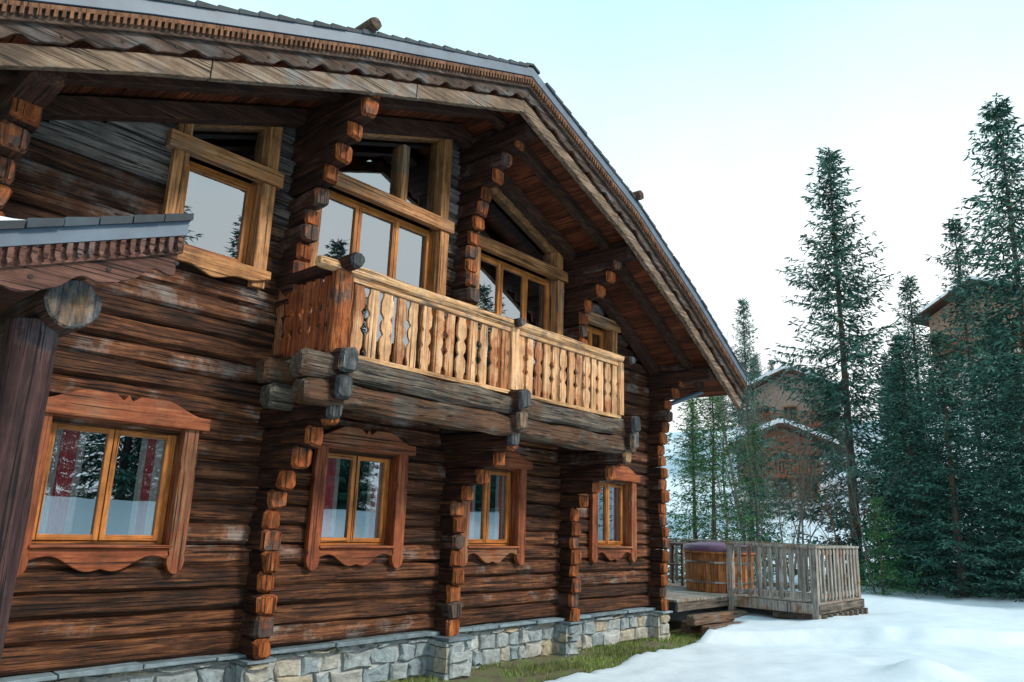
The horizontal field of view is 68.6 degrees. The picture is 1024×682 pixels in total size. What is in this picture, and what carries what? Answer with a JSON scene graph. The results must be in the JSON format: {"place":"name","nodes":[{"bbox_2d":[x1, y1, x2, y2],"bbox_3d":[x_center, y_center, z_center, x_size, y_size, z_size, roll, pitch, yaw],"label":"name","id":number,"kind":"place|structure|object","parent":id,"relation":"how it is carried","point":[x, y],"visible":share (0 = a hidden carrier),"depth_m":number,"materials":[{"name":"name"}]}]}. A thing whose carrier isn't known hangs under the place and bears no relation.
{"place":"outdoors","nodes":[
{"label":"outdoors","id":0,"kind":"place"},
{"bbox_2d":[364,631,701,681],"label":"grass","id":1,"kind":"structure","parent":0,"point":[627,644],"depth_m":10.78,"materials":[{"name":"green plant"}]},
{"bbox_2d":[189,0,1023,431],"label":"sky","id":2,"kind":"structure","parent":0,"point":[719,112],"materials":[{"name":"white"}]},
{"bbox_2d":[660,542,686,585],"bbox_3d":[3.898,5.235,17.672,0.700,0.950,0.700,-10,-18,40],"label":"railing","id":3,"kind":"object","parent":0,"point":[673,563],"visible":0.41,"depth_m":17.42,"materials":[{"name":"wood"}]},
{"bbox_2d":[396,410,1023,681],"bbox_3d":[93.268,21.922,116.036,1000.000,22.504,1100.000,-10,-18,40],"label":"ground","id":4,"kind":"structure","parent":0,"point":[905,637],"depth_m":11.94,"materials":[{"name":"white snow"}]},
{"bbox_2d":[0,0,746,681],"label":"log chalet","id":5,"kind":"object","parent":4,"relation":"on","point":[366,350],"visible":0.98,"depth_m":8.33,"materials":[{"name":"brown wood"}]},
{"bbox_2d":[664,398,775,585],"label":"spruce tree","id":6,"kind":"object","parent":4,"relation":"on","point":[691,403],"visible":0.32,"depth_m":23.42,"materials":[{"name":"green plant"}]},
{"bbox_2d":[666,396,793,589],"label":"spruce tree","id":7,"kind":"object","parent":4,"relation":"on","point":[712,401],"visible":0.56,"depth_m":21.64,"materials":[{"name":"green plant"}]},
{"bbox_2d":[683,365,809,588],"bbox_3d":[7.098,3.749,23.775,4.478,7.903,3.205,3,-14,-3],"label":"bare tree","id":8,"kind":"object","parent":4,"relation":"on","point":[758,512],"visible":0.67,"depth_m":23.25,"materials":[{"name":"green plant"}]},
{"bbox_2d":[681,255,817,578],"bbox_3d":[8.403,1.628,28.540,7.364,14.394,6.099,-9,-17,37],"label":"bare tree","id":9,"kind":"object","parent":4,"relation":"on","point":[731,467],"visible":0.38,"depth_m":27.75,"materials":[{"name":"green plant"}]},
{"bbox_2d":[702,297,797,556],"bbox_3d":[12.003,4.478,38.003,5.313,14.184,4.737,-9,-18,39],"label":"spruce tree","id":10,"kind":"object","parent":4,"relation":"on","point":[745,333],"visible":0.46,"depth_m":38.11,"materials":[{"name":"green plant"}]},
{"bbox_2d":[690,266,811,539],"bbox_3d":[9.250,2.286,29.667,7.734,13.650,5.536,2,-14,1],"label":"bare tree","id":11,"kind":"object","parent":4,"relation":"on","point":[727,522],"visible":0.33,"depth_m":29.83,"materials":[{"name":"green plant"}]},
{"bbox_2d":[638,538,867,635],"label":"wooden deck","id":12,"kind":"structure","parent":4,"relation":"on","point":[818,602],"depth_m":14.77,"materials":[{"name":"grey wood"}]},
{"bbox_2d":[683,542,754,593],"bbox_3d":[4.481,4.865,16.242,1.520,1.010,1.520,-10,-18,40],"label":"hot tub","id":13,"kind":"object","parent":12,"relation":"on","point":[706,566],"visible":0.75,"depth_m":15.68,"materials":[{"name":"brown wood"}]},
{"bbox_2d":[722,422,808,580],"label":"spruce tree","id":14,"kind":"object","parent":4,"relation":"on","point":[752,444],"visible":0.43,"depth_m":26.01,"materials":[{"name":"green plant"}]},
{"bbox_2d":[722,418,838,521],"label":"distant chalet","id":15,"kind":"object","parent":4,"relation":"on","point":[784,426],"visible":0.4,"depth_m":46.89,"materials":[{"name":"paint"}]},
{"bbox_2d":[746,451,818,499],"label":"window frames","id":16,"kind":"structure","parent":15,"relation":"in","point":[762,451],"depth_m":46.98,"materials":[{"name":"beige wood"}]},
{"bbox_2d":[752,453,816,497],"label":"windows","id":17,"kind":"structure","parent":15,"relation":"in","point":[815,488],"depth_m":46.85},
{"bbox_2d":[737,419,831,582],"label":"bare tree","id":18,"kind":"object","parent":4,"relation":"on","point":[781,529],"visible":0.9,"depth_m":21.69,"materials":[{"name":"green plant"}]},
{"bbox_2d":[737,323,834,576],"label":"bare tree","id":19,"kind":"object","parent":4,"relation":"on","point":[795,563],"visible":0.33,"depth_m":31.09,"materials":[{"name":"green plant"}]},
{"bbox_2d":[740,365,841,434],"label":"distant chalet","id":20,"kind":"object","parent":4,"relation":"on","point":[781,402],"visible":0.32,"depth_m":62.56,"materials":[{"name":"paint"}]},
{"bbox_2d":[755,405,823,432],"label":"window frames","id":21,"kind":"structure","parent":20,"relation":"in","point":[769,407],"depth_m":62.27,"materials":[{"name":"beige wood"}]},
{"bbox_2d":[757,406,826,434],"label":"windows","id":22,"kind":"structure","parent":20,"relation":"in","point":[785,408],"depth_m":62.24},
{"bbox_2d":[745,327,855,543],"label":"bare tree","id":23,"kind":"object","parent":4,"relation":"on","point":[802,505],"visible":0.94,"depth_m":22.77,"materials":[{"name":"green plant"}]},
{"bbox_2d":[677,343,952,575],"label":"distant forest","id":24,"kind":"object","parent":4,"relation":"on","point":[755,377],"visible":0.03,"depth_m":63.30,"materials":[{"name":"green plant"}]},
{"bbox_2d":[772,420,860,544],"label":"bare tree","id":25,"kind":"object","parent":4,"relation":"on","point":[810,537],"visible":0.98,"depth_m":20.73,"materials":[{"name":"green plant"}]},
{"bbox_2d":[753,399,880,576],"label":"bare tree","id":26,"kind":"object","parent":4,"relation":"on","point":[829,514],"visible":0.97,"depth_m":21.37,"materials":[{"name":"brown plant"}]},
{"bbox_2d":[820,412,908,592],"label":"bare tree","id":27,"kind":"object","parent":4,"relation":"on","point":[852,533],"visible":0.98,"depth_m":20.81,"materials":[{"name":"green plant"}]},
{"bbox_2d":[722,143,1015,587],"bbox_3d":[11.230,0.815,25.410,8.698,16.520,8.071,-7,-17,34],"label":"spruce tree","id":28,"kind":"object","parent":4,"relation":"on","point":[844,384],"visible":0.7,"depth_m":25.38,"materials":[{"name":"green plant"}]},
{"bbox_2d":[847,496,935,598],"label":"spruce tree","id":29,"kind":"object","parent":4,"relation":"on","point":[881,565],"visible":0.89,"depth_m":19.75,"materials":[{"name":"green plant"}]},
{"bbox_2d":[824,332,1019,595],"bbox_3d":[11.661,3.704,22.303,5.192,8.255,5.507,6,-14,-16],"label":"spruce tree","id":30,"kind":"object","parent":4,"relation":"on","point":[901,376],"visible":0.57,"depth_m":22.09,"materials":[{"name":"green plant"}]},
{"bbox_2d":[861,274,995,581],"bbox_3d":[14.962,3.287,27.180,4.866,12.035,5.457,-3,-15,19],"label":"spruce tree","id":31,"kind":"object","parent":4,"relation":"on","point":[910,320],"visible":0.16,"depth_m":27.80,"materials":[{"name":"green plant"}]},
{"bbox_2d":[860,329,1023,599],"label":"spruce tree","id":32,"kind":"object","parent":4,"relation":"on","point":[948,398],"visible":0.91,"depth_m":20.02,"materials":[{"name":"green plant"}]},
{"bbox_2d":[885,93,1023,596],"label":"spruce tree","id":33,"kind":"object","parent":4,"relation":"on","point":[1014,275],"visible":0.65,"depth_m":23.49,"materials":[{"name":"green plant"}]},
{"bbox_2d":[913,275,1023,410],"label":"distant chalet","id":34,"kind":"object","parent":4,"relation":"on","point":[933,309],"visible":0.13,"depth_m":64.73,"materials":[{"name":"paint"}]},
{"bbox_2d":[942,323,1021,376],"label":"windows","id":35,"kind":"structure","parent":34,"relation":"in","point":[1015,325],"depth_m":62.37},
{"bbox_2d":[929,216,1020,578],"bbox_3d":[18.685,2.349,30.626,6.355,16.119,5.667,-6,-16,31],"label":"spruce tree","id":36,"kind":"object","parent":4,"relation":"on","point":[955,299],"visible":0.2,"depth_m":31.20,"materials":[{"name":"green plant"}]},
{"bbox_2d":[927,352,1023,601],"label":"spruce tree","id":37,"kind":"object","parent":4,"relation":"on","point":[1015,446],"visible":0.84,"depth_m":19.52,"materials":[{"name":"green plant"}]},
{"bbox_2d":[942,318,1023,589],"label":"spruce tree","id":38,"kind":"object","parent":4,"relation":"on","point":[992,385],"visible":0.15,"depth_m":25.11,"materials":[{"name":"green plant"}]}
]}

